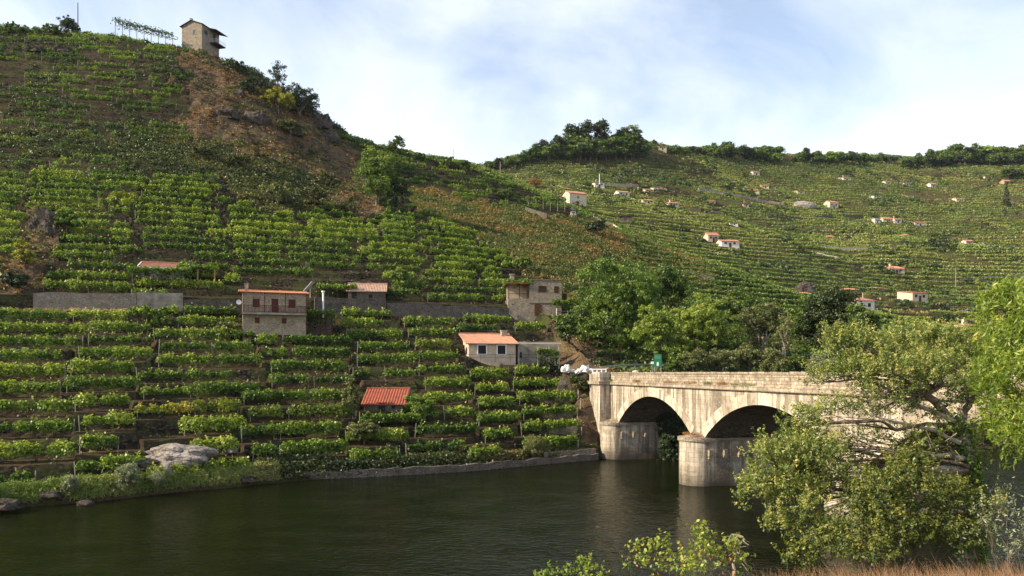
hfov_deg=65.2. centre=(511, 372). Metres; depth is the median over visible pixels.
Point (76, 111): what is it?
vine row
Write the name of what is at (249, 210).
vine row
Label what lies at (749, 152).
woodland tree
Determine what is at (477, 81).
sky
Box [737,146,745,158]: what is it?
woodland tree
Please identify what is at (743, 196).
road wall
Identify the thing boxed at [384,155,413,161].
vine row
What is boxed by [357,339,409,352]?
vine row
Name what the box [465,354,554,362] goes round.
railing
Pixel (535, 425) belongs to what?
vine row
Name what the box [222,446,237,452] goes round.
boulder
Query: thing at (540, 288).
window
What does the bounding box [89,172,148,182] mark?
vine row
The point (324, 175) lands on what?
leafy bush
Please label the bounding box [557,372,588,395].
rubble bank
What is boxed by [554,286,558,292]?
window
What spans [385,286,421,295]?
vine row
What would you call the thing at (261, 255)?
vine row
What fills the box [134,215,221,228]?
vine row
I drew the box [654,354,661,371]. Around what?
information board
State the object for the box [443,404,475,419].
vine row
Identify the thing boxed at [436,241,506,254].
vine row
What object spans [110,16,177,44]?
ridge pergola
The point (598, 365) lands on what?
dry bank grass
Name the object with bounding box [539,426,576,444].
terrace wall
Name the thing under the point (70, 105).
vine row
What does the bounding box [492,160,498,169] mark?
woodland tree
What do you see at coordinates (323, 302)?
stove pipe
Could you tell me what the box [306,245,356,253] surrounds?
vine row
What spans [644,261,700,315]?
oak tree
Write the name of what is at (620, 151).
woodland tree
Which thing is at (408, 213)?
vine row
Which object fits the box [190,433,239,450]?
vine row
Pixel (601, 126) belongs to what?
woodland tree
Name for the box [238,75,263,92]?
leafy bush
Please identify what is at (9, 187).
vine row
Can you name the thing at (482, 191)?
vine row
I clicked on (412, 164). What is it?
vine row
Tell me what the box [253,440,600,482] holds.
bank weeds
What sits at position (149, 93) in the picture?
vine row
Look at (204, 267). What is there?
vine pergola
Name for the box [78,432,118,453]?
vine row
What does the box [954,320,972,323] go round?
hillside house
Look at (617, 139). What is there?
woodland tree
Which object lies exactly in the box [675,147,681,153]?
woodland tree
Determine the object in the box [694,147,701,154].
woodland tree
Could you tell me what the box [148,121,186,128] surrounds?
vine row
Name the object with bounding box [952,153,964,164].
woodland tree
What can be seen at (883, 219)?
hillside house
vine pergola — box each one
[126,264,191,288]
[176,263,218,279]
[306,308,335,335]
[316,282,356,297]
[533,195,566,210]
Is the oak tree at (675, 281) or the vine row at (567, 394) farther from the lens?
the oak tree at (675, 281)
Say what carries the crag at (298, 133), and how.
on the hillside
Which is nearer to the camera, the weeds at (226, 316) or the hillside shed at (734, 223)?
the weeds at (226, 316)
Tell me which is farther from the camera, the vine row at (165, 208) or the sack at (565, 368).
the vine row at (165, 208)
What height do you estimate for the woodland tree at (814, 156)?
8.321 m
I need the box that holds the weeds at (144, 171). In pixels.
[0,27,376,204]
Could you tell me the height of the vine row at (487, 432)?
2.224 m
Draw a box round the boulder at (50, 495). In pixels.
[38,491,61,498]
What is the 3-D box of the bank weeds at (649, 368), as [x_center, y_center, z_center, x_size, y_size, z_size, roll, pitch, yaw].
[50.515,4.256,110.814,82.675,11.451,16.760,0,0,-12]
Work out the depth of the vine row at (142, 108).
173.78 m
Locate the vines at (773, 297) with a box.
[575,210,1022,344]
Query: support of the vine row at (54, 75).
on the hillside
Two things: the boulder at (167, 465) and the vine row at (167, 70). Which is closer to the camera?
the boulder at (167, 465)
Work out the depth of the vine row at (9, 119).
160.90 m
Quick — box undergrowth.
[593,247,1020,367]
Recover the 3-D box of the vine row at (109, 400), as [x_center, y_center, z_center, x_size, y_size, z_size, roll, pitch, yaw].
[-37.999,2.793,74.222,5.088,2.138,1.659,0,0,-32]
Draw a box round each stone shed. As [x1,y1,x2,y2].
[137,261,188,279]
[346,283,387,297]
[361,387,409,414]
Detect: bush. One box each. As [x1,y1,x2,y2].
[0,270,30,292]
[3,21,30,33]
[42,23,63,33]
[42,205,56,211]
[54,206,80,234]
[56,14,80,33]
[127,304,166,323]
[188,146,220,158]
[209,321,242,340]
[222,153,251,166]
[224,59,247,73]
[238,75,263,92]
[250,152,271,159]
[259,86,295,114]
[260,182,294,203]
[276,116,305,137]
[296,185,329,206]
[315,170,340,185]
[346,419,378,444]
[370,415,392,424]
[389,267,411,287]
[402,393,440,422]
[413,152,428,161]
[439,156,455,165]
[457,255,476,270]
[494,188,513,199]
[512,253,531,273]
[533,553,609,575]
[549,378,559,387]
[568,373,587,394]
[585,217,607,233]
[595,186,603,192]
[622,519,755,575]
[666,352,686,371]
[668,175,685,182]
[670,412,688,432]
[676,348,709,371]
[699,347,740,371]
[720,184,733,190]
[731,342,766,371]
[757,347,794,371]
[777,415,813,437]
[788,353,810,371]
[806,351,836,370]
[838,169,855,175]
[890,279,924,289]
[922,238,957,246]
[928,313,962,323]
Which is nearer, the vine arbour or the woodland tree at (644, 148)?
the vine arbour
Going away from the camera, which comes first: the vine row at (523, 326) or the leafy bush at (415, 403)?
the leafy bush at (415, 403)
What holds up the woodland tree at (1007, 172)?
on the hillside
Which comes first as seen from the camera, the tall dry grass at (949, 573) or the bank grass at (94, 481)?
the tall dry grass at (949, 573)
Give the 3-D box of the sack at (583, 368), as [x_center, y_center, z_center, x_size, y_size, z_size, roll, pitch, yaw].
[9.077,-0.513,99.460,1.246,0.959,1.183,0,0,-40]
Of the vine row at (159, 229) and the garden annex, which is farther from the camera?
the vine row at (159, 229)
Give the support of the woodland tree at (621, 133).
on the hillside
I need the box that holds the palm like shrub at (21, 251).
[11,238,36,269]
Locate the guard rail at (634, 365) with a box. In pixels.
[600,364,670,367]
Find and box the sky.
[0,0,1023,163]
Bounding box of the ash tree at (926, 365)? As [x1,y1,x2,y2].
[730,316,1018,575]
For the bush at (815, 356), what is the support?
on the hillside
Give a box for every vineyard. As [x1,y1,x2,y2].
[482,139,1023,287]
[549,194,1023,330]
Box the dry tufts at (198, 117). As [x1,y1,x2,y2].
[0,45,386,292]
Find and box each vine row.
[0,27,33,33]
[0,36,24,41]
[0,50,20,56]
[0,55,19,61]
[0,92,15,97]
[0,135,33,142]
[0,170,25,179]
[0,176,34,185]
[0,182,25,191]
[0,196,19,204]
[0,202,14,211]
[0,209,26,219]
[0,218,21,228]
[0,226,22,236]
[0,234,18,243]
[0,306,70,321]
[0,319,88,333]
[0,333,82,346]
[0,347,63,360]
[0,361,68,377]
[0,377,61,393]
[0,395,73,412]
[0,416,75,433]
[0,439,76,459]
[0,467,35,482]
[1,117,30,123]
[9,85,57,91]
[22,110,82,119]
[23,96,59,102]
[24,72,81,78]
[24,81,69,87]
[24,199,105,211]
[26,35,88,42]
[26,186,104,197]
[28,168,84,177]
[29,192,94,203]
[31,174,95,183]
[36,122,71,128]
[36,180,121,191]
[37,101,90,110]
[40,51,79,56]
[41,54,84,61]
[41,277,134,292]
[46,267,129,279]
[49,160,79,167]
[50,249,116,260]
[54,211,114,218]
[56,242,141,252]
[57,39,98,46]
[58,107,88,115]
[60,232,131,242]
[62,87,88,93]
[62,374,141,392]
[65,225,133,235]
[65,258,136,269]
[66,356,135,375]
[67,31,107,37]
[68,131,104,140]
[68,307,127,320]
[69,217,109,226]
[70,92,111,100]
[72,391,131,411]
[73,34,117,40]
[73,153,113,159]
[73,451,146,476]
[77,345,153,360]
[78,409,135,431]
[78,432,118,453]
[79,44,115,50]
[79,60,127,67]
[85,320,151,331]
[86,75,118,81]
[87,167,139,175]
[88,332,153,345]
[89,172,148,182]
[94,71,136,78]
[95,85,120,90]
[97,48,139,57]
[97,196,135,208]
[99,179,143,187]
[109,53,137,62]
[109,190,138,199]
[116,98,176,106]
[122,104,161,111]
[124,123,184,134]
[129,128,156,134]
[130,286,168,292]
[133,89,170,97]
[133,182,212,194]
[133,400,193,418]
[134,209,220,222]
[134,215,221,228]
[135,201,219,214]
[136,277,225,287]
[136,366,231,381]
[138,194,211,206]
[139,382,194,399]
[140,231,227,243]
[141,189,208,199]
[142,46,177,53]
[142,241,229,251]
[142,461,203,478]
[144,55,171,59]
[145,224,199,234]
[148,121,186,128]
[150,80,181,87]
[150,177,220,189]
[151,67,194,75]
[152,172,203,182]
[152,326,254,340]
[154,351,215,367]
[158,338,207,353]
[160,270,219,278]
[176,313,237,326]
[178,413,248,435]
[179,260,228,268]
[181,304,237,315]
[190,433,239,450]
[191,380,260,398]
[192,171,217,178]
[192,396,242,414]
[193,249,233,260]
[203,455,250,471]
[211,339,252,353]
[215,352,264,366]
[226,224,291,236]
[228,204,262,214]
[229,211,295,224]
[229,264,314,278]
[230,218,312,231]
[232,232,266,241]
[233,240,303,251]
[234,247,280,257]
[238,256,299,266]
[240,420,279,442]
[241,387,308,404]
[246,403,284,421]
[249,441,279,462]
[267,372,312,388]
[269,234,350,247]
[269,358,346,372]
[276,418,343,439]
[279,437,349,455]
[281,332,352,346]
[286,250,350,262]
[286,401,352,418]
[290,345,350,359]
[297,211,332,220]
[299,230,364,241]
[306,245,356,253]
[307,217,374,229]
[307,258,354,268]
[307,386,350,403]
[313,224,378,235]
[314,371,355,387]
[329,209,352,216]
[338,316,385,327]
[339,133,353,140]
[340,306,392,319]
[344,327,403,338]
[344,426,410,441]
[346,445,401,461]
[353,367,371,376]
[357,245,414,256]
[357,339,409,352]
[357,351,417,366]
[359,409,425,422]
[366,218,438,228]
[366,233,414,242]
[366,262,420,270]
[367,253,424,263]
[368,239,426,250]
[375,212,414,221]
[377,221,415,231]
[381,270,417,279]
[382,366,415,379]
[383,228,421,236]
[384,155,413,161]
[384,208,423,218]
[385,205,409,212]
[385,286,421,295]
[390,162,415,169]
[391,279,429,287]
[392,167,414,173]
[395,159,426,166]
[397,176,426,184]
[401,315,457,327]
[405,438,467,450]
[407,326,456,339]
[414,210,447,219]
[414,337,451,347]
[414,420,479,434]
[416,362,464,372]
[417,349,461,361]
[419,274,473,284]
[421,229,473,239]
[424,267,477,277]
[424,375,471,389]
[424,389,473,403]
[426,235,475,245]
[426,291,485,303]
[428,216,452,221]
[428,246,489,258]
[429,218,455,227]
[431,167,465,173]
[433,283,504,293]
[434,254,496,265]
[435,260,484,270]
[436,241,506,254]
[438,179,487,186]
[441,224,478,236]
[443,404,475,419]
[453,191,488,198]
[456,321,497,332]
[457,188,492,193]
[462,312,512,321]
[467,444,502,456]
[468,366,509,379]
[474,379,509,394]
[476,394,516,407]
[476,409,521,422]
[477,175,512,184]
[478,169,498,174]
[478,277,502,285]
[481,424,512,442]
[507,196,527,202]
[512,376,560,388]
[513,320,547,329]
[513,363,549,373]
[516,389,577,403]
[520,418,580,435]
[521,402,579,419]
[521,431,579,447]
[526,195,552,203]
[528,202,549,208]
[547,201,566,208]
[551,313,593,322]
[564,306,595,314]
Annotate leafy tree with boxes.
[350,145,396,205]
[379,174,413,210]
[385,135,405,152]
[458,160,470,168]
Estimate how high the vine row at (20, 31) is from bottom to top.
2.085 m
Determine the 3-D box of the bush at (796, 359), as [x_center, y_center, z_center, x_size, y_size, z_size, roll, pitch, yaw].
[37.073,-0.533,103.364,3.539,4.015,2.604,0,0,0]
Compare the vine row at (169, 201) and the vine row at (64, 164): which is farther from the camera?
the vine row at (64, 164)
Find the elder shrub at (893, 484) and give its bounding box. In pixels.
[771,440,1005,575]
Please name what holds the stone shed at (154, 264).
on the hillside
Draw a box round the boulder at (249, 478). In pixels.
[239,476,257,481]
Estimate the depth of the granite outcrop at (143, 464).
66.54 m
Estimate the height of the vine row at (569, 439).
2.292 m
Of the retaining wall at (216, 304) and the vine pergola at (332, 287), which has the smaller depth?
the retaining wall at (216, 304)
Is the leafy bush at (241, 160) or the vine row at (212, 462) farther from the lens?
the leafy bush at (241, 160)
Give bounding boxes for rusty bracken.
[0,50,384,292]
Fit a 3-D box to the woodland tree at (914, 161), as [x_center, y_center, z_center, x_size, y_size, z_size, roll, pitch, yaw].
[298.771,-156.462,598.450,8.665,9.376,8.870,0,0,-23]
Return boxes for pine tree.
[265,60,289,108]
[285,81,319,116]
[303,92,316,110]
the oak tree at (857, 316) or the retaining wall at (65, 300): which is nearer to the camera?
the retaining wall at (65, 300)
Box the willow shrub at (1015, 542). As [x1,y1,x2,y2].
[956,472,1023,575]
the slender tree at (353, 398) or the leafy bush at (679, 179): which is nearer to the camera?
the slender tree at (353, 398)
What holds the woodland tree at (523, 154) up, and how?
on the hillside
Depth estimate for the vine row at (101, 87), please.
177.13 m
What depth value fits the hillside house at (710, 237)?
292.96 m
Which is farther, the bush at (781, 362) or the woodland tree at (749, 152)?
the woodland tree at (749, 152)
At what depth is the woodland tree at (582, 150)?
445.87 m
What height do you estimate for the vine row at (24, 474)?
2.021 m
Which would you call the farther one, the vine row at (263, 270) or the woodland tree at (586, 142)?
the woodland tree at (586, 142)
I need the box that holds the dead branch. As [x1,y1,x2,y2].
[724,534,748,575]
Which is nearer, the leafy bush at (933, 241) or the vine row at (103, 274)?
the vine row at (103, 274)
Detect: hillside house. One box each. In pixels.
[561,190,587,205]
[569,205,576,214]
[592,180,603,188]
[614,190,629,197]
[617,215,633,224]
[639,199,654,203]
[658,146,666,152]
[665,200,678,206]
[702,232,719,241]
[710,209,720,214]
[716,239,740,248]
[742,201,748,207]
[750,171,759,175]
[823,200,838,209]
[841,288,858,294]
[851,293,877,309]
[871,218,879,223]
[879,217,891,222]
[885,264,905,273]
[892,216,901,222]
[897,291,927,301]
[909,221,926,225]
[926,182,935,186]
[948,319,984,328]
[952,197,963,201]
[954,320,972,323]
[960,240,972,243]
[999,179,1009,183]
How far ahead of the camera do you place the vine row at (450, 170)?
210.84 m
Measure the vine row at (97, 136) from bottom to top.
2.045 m
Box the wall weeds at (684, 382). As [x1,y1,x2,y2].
[681,380,695,383]
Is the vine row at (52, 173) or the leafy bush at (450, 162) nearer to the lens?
the vine row at (52, 173)
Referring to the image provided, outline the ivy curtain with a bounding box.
[655,411,687,460]
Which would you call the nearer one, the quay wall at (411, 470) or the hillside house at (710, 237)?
the quay wall at (411, 470)
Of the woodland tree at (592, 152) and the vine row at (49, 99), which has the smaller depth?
the vine row at (49, 99)
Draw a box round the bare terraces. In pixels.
[503,150,1023,312]
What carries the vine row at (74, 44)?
on the hillside
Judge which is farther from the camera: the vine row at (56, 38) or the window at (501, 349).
the vine row at (56, 38)
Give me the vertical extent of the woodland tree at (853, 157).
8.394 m
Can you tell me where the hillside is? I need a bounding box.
[0,29,1023,506]
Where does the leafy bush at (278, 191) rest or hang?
on the hillside
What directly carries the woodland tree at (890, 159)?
on the hillside
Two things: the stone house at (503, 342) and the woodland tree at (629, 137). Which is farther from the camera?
the woodland tree at (629, 137)
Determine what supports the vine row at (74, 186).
on the hillside
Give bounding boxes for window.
[253,298,259,306]
[282,318,286,323]
[289,300,295,307]
[352,292,356,297]
[477,344,486,353]
[497,344,505,353]
[538,286,545,291]
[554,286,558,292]
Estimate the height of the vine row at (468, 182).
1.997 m
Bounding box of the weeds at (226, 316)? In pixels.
[0,32,888,482]
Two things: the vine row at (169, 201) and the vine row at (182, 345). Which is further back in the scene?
the vine row at (169, 201)
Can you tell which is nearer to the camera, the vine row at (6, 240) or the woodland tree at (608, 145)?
the vine row at (6, 240)
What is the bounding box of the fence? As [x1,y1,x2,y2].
[556,308,589,325]
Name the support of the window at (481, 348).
in the stone house at (503, 342)
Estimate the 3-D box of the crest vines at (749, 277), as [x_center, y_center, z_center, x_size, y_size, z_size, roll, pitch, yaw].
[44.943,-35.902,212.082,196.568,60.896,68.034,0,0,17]
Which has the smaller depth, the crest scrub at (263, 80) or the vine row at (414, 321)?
the vine row at (414, 321)
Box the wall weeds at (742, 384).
[730,381,755,385]
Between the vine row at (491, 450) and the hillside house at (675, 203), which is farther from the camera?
the hillside house at (675, 203)
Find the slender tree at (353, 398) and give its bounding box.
[341,377,361,418]
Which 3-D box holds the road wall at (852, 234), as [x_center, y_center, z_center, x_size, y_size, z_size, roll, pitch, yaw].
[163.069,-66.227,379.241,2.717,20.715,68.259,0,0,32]
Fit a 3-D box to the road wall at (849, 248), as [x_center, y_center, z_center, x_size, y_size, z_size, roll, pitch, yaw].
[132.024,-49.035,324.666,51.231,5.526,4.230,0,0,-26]
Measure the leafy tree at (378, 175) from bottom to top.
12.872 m
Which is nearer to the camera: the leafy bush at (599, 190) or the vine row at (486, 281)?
the vine row at (486, 281)
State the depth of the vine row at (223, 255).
117.08 m
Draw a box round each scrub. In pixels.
[0,22,186,49]
[0,109,371,221]
[218,57,346,134]
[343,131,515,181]
[477,139,1023,315]
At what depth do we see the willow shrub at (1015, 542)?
16.94 m
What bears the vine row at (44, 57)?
on the hillside
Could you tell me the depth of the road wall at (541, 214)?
186.75 m
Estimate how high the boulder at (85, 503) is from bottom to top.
0.458 m
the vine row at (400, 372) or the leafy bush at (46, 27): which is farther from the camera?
the leafy bush at (46, 27)
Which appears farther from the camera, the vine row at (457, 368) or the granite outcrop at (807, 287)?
the granite outcrop at (807, 287)
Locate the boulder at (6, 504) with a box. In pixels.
[0,498,22,510]
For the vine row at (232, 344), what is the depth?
93.01 m
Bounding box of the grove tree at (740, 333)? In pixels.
[715,322,757,342]
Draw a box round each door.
[272,299,277,312]
[378,403,384,410]
[535,303,540,315]
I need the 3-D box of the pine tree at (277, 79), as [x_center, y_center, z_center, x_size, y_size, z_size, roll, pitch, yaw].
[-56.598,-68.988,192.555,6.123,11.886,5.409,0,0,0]
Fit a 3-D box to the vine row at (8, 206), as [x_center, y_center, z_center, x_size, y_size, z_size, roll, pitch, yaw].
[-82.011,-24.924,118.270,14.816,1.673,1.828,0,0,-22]
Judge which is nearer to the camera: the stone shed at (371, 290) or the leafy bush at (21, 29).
the stone shed at (371, 290)
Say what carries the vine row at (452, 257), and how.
on the hillside
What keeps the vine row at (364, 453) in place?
on the hillside
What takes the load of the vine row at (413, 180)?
on the hillside
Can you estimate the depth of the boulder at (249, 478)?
70.15 m
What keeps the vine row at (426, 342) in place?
on the hillside
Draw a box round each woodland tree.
[484,161,493,168]
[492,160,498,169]
[493,158,502,168]
[504,156,516,167]
[513,156,520,164]
[515,150,528,163]
[521,155,531,161]
[526,147,544,163]
[532,142,543,157]
[539,139,548,146]
[539,147,550,160]
[540,145,556,160]
[546,141,560,160]
[551,134,563,158]
[558,148,573,159]
[560,139,578,158]
[561,123,578,135]
[562,128,582,141]
[562,137,575,142]
[568,138,589,159]
[569,143,592,159]
[572,131,591,139]
[576,137,595,160]
[578,119,595,156]
[583,139,596,160]
[592,118,611,137]
[592,138,607,160]
[596,146,615,159]
[599,139,607,158]
[604,141,615,159]
[605,136,629,159]
[613,127,631,136]
[614,143,627,156]
[615,124,643,139]
[617,136,635,159]
[624,133,642,158]
[628,134,643,158]
[634,140,652,158]
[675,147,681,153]
[680,147,691,154]
[688,146,695,154]
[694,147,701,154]
[700,145,712,154]
[700,149,705,155]
[712,145,725,158]
[720,141,732,156]
[726,141,739,158]
[727,147,738,159]
[735,144,750,158]
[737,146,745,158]
[746,148,753,159]
[746,149,761,160]
[755,147,766,161]
[760,149,770,161]
[762,146,774,160]
[765,152,774,162]
[771,153,784,163]
[772,146,786,156]
[792,151,807,161]
[802,147,810,162]
[810,152,818,161]
[812,150,826,162]
[825,151,836,155]
[826,155,839,163]
[836,151,843,159]
[839,153,850,162]
[848,151,858,161]
[849,153,856,160]
[858,152,869,161]
[874,152,885,162]
[887,156,895,162]
[901,158,911,166]
[908,157,917,167]
[913,152,928,167]
[924,149,936,166]
[924,154,937,165]
[931,156,943,165]
[933,151,948,165]
[936,149,954,159]
[939,156,950,165]
[944,143,964,151]
[948,157,957,163]
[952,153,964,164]
[958,149,975,164]
[959,147,977,163]
[969,142,983,158]
[976,153,988,162]
[979,145,996,153]
[982,152,996,164]
[990,149,1007,164]
[993,146,1010,162]
[1000,152,1015,163]
[1001,167,1015,179]
[1009,147,1021,162]
[1010,153,1020,163]
[1010,171,1019,178]
[1016,168,1023,177]
[1018,152,1023,164]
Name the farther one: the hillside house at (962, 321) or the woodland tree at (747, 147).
the woodland tree at (747, 147)
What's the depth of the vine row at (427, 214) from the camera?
164.14 m
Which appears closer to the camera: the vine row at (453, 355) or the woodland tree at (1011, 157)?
the vine row at (453, 355)
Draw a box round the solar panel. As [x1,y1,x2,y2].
[303,281,314,297]
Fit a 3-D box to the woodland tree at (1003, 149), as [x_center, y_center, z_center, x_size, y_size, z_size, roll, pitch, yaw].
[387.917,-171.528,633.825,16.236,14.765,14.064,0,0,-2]
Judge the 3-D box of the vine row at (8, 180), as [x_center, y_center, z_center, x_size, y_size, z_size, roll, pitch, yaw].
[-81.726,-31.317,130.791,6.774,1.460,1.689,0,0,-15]
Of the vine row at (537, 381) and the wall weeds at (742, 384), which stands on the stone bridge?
the wall weeds at (742, 384)
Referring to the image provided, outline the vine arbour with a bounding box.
[551,298,580,308]
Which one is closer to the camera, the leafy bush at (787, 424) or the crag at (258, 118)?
the leafy bush at (787, 424)
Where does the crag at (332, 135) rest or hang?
on the hillside
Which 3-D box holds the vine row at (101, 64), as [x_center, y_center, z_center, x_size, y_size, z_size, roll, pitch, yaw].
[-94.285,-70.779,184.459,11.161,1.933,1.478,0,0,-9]
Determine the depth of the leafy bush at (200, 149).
156.69 m
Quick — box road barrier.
[592,369,606,373]
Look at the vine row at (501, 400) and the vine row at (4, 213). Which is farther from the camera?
the vine row at (4, 213)
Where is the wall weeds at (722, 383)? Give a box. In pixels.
[713,380,729,385]
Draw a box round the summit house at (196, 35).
[179,18,227,56]
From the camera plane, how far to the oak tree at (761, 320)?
115.54 m
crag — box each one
[23,44,43,51]
[50,45,74,53]
[169,64,183,71]
[215,107,239,119]
[232,90,244,97]
[242,110,269,125]
[283,125,303,137]
[309,113,332,129]
[322,128,340,144]
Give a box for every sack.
[561,364,571,371]
[579,364,591,371]
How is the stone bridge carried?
in the river
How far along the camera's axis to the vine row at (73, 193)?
128.86 m
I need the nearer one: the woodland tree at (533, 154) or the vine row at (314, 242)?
the vine row at (314, 242)
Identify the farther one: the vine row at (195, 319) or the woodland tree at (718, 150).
the woodland tree at (718, 150)
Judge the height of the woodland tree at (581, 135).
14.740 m
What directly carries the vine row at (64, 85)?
on the hillside
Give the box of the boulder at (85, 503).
[76,500,94,505]
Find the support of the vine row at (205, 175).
on the hillside
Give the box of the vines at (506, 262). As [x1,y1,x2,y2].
[0,24,628,400]
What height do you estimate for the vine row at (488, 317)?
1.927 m
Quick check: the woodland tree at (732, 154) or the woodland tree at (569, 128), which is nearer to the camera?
the woodland tree at (569, 128)
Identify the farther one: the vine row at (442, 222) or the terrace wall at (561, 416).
the vine row at (442, 222)
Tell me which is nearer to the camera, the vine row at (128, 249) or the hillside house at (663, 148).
the vine row at (128, 249)
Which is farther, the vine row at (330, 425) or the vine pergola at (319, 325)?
the vine pergola at (319, 325)
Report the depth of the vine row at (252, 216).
135.40 m
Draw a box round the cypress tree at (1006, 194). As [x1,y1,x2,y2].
[1001,183,1010,206]
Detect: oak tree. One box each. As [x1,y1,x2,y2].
[569,257,663,347]
[630,304,685,370]
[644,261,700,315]
[659,292,746,353]
[709,282,768,327]
[736,301,788,360]
[782,293,820,343]
[797,284,861,349]
[841,303,881,363]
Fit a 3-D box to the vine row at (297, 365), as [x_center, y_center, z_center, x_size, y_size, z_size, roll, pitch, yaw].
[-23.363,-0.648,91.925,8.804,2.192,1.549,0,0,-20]
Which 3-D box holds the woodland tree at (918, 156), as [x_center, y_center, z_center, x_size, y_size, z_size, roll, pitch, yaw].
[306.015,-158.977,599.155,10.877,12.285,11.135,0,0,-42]
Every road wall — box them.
[525,207,547,218]
[576,183,660,187]
[593,216,620,228]
[682,270,714,279]
[698,188,783,204]
[767,214,862,219]
[816,252,850,259]
[820,246,870,249]
[840,222,864,240]
[930,274,1023,283]
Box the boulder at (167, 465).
[159,461,172,477]
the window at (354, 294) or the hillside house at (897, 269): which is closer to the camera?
the window at (354, 294)
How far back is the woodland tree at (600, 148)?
448.08 m
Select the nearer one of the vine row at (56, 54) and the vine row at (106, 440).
the vine row at (106, 440)
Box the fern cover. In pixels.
[397,180,721,304]
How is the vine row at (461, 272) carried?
on the hillside
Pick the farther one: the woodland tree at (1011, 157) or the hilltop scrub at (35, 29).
the woodland tree at (1011, 157)
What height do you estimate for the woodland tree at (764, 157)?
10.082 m
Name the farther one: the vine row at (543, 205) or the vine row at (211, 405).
the vine row at (543, 205)
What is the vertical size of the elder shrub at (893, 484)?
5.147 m
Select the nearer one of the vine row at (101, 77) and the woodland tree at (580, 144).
the vine row at (101, 77)
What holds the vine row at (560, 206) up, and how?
on the hillside
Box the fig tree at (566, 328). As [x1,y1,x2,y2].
[554,314,581,343]
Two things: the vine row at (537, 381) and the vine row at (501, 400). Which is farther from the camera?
the vine row at (537, 381)
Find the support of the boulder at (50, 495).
on the hillside
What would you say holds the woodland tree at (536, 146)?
on the hillside
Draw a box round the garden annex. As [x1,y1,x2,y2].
[516,342,560,375]
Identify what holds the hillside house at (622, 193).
on the hillside
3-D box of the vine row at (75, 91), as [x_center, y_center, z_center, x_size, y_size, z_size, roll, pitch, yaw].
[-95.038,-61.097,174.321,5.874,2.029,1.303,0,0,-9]
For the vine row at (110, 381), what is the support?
on the hillside
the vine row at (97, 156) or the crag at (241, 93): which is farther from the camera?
the crag at (241, 93)
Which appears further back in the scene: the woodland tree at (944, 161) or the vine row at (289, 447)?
the woodland tree at (944, 161)
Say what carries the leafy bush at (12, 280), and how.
on the hillside
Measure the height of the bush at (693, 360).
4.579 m
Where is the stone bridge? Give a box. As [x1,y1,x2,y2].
[587,372,1023,536]
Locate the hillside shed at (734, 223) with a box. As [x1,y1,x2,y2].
[729,222,738,226]
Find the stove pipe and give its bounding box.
[321,291,324,317]
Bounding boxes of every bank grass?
[0,459,280,504]
[556,330,641,436]
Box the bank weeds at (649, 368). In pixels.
[612,363,1022,449]
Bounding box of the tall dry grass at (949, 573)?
[711,552,1023,575]
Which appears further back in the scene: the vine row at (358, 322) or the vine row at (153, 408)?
the vine row at (358, 322)
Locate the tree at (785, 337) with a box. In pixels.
[763,312,800,358]
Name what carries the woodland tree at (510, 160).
on the hillside
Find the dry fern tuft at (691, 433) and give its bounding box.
[682,431,698,436]
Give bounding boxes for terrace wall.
[536,397,569,403]
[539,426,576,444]
[540,411,572,418]
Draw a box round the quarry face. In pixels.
[792,201,815,207]
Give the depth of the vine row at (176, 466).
67.49 m
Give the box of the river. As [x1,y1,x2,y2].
[0,447,1023,575]
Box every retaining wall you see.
[33,292,136,310]
[137,292,182,310]
[183,299,241,312]
[314,297,385,315]
[387,303,508,319]
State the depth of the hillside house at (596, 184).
385.09 m
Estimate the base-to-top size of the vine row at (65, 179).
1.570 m
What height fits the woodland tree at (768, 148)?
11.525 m
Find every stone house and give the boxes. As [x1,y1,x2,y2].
[238,283,310,340]
[458,330,518,366]
[501,274,562,321]
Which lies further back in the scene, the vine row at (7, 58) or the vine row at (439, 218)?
the vine row at (7, 58)
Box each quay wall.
[300,453,597,478]
[543,448,595,457]
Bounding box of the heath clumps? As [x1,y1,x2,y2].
[0,48,374,292]
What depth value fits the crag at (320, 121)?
199.13 m
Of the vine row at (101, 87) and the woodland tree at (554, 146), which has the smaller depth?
the vine row at (101, 87)
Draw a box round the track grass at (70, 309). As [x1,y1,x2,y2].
[1,306,179,311]
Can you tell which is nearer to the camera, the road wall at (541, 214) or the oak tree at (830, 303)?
the oak tree at (830, 303)
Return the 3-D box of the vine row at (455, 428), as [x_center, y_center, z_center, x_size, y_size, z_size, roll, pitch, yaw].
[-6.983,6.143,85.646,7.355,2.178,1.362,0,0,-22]
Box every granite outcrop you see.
[28,206,64,237]
[109,456,159,473]
[145,443,218,466]
[794,281,815,293]
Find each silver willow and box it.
[59,474,81,501]
[113,462,141,496]
[148,469,167,492]
[521,434,549,456]
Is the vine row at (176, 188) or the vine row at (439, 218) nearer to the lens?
the vine row at (176, 188)
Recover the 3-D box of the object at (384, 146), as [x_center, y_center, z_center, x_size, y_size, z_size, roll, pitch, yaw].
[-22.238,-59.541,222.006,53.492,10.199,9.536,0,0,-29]
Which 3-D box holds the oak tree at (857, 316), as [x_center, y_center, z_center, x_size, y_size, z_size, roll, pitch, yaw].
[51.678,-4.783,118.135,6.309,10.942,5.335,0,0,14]
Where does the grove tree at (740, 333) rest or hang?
on the hillside
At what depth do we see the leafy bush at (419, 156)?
212.70 m
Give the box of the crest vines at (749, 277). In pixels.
[343,135,1023,337]
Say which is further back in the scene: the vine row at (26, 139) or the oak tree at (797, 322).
the vine row at (26, 139)
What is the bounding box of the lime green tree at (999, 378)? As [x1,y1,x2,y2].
[961,263,1023,469]

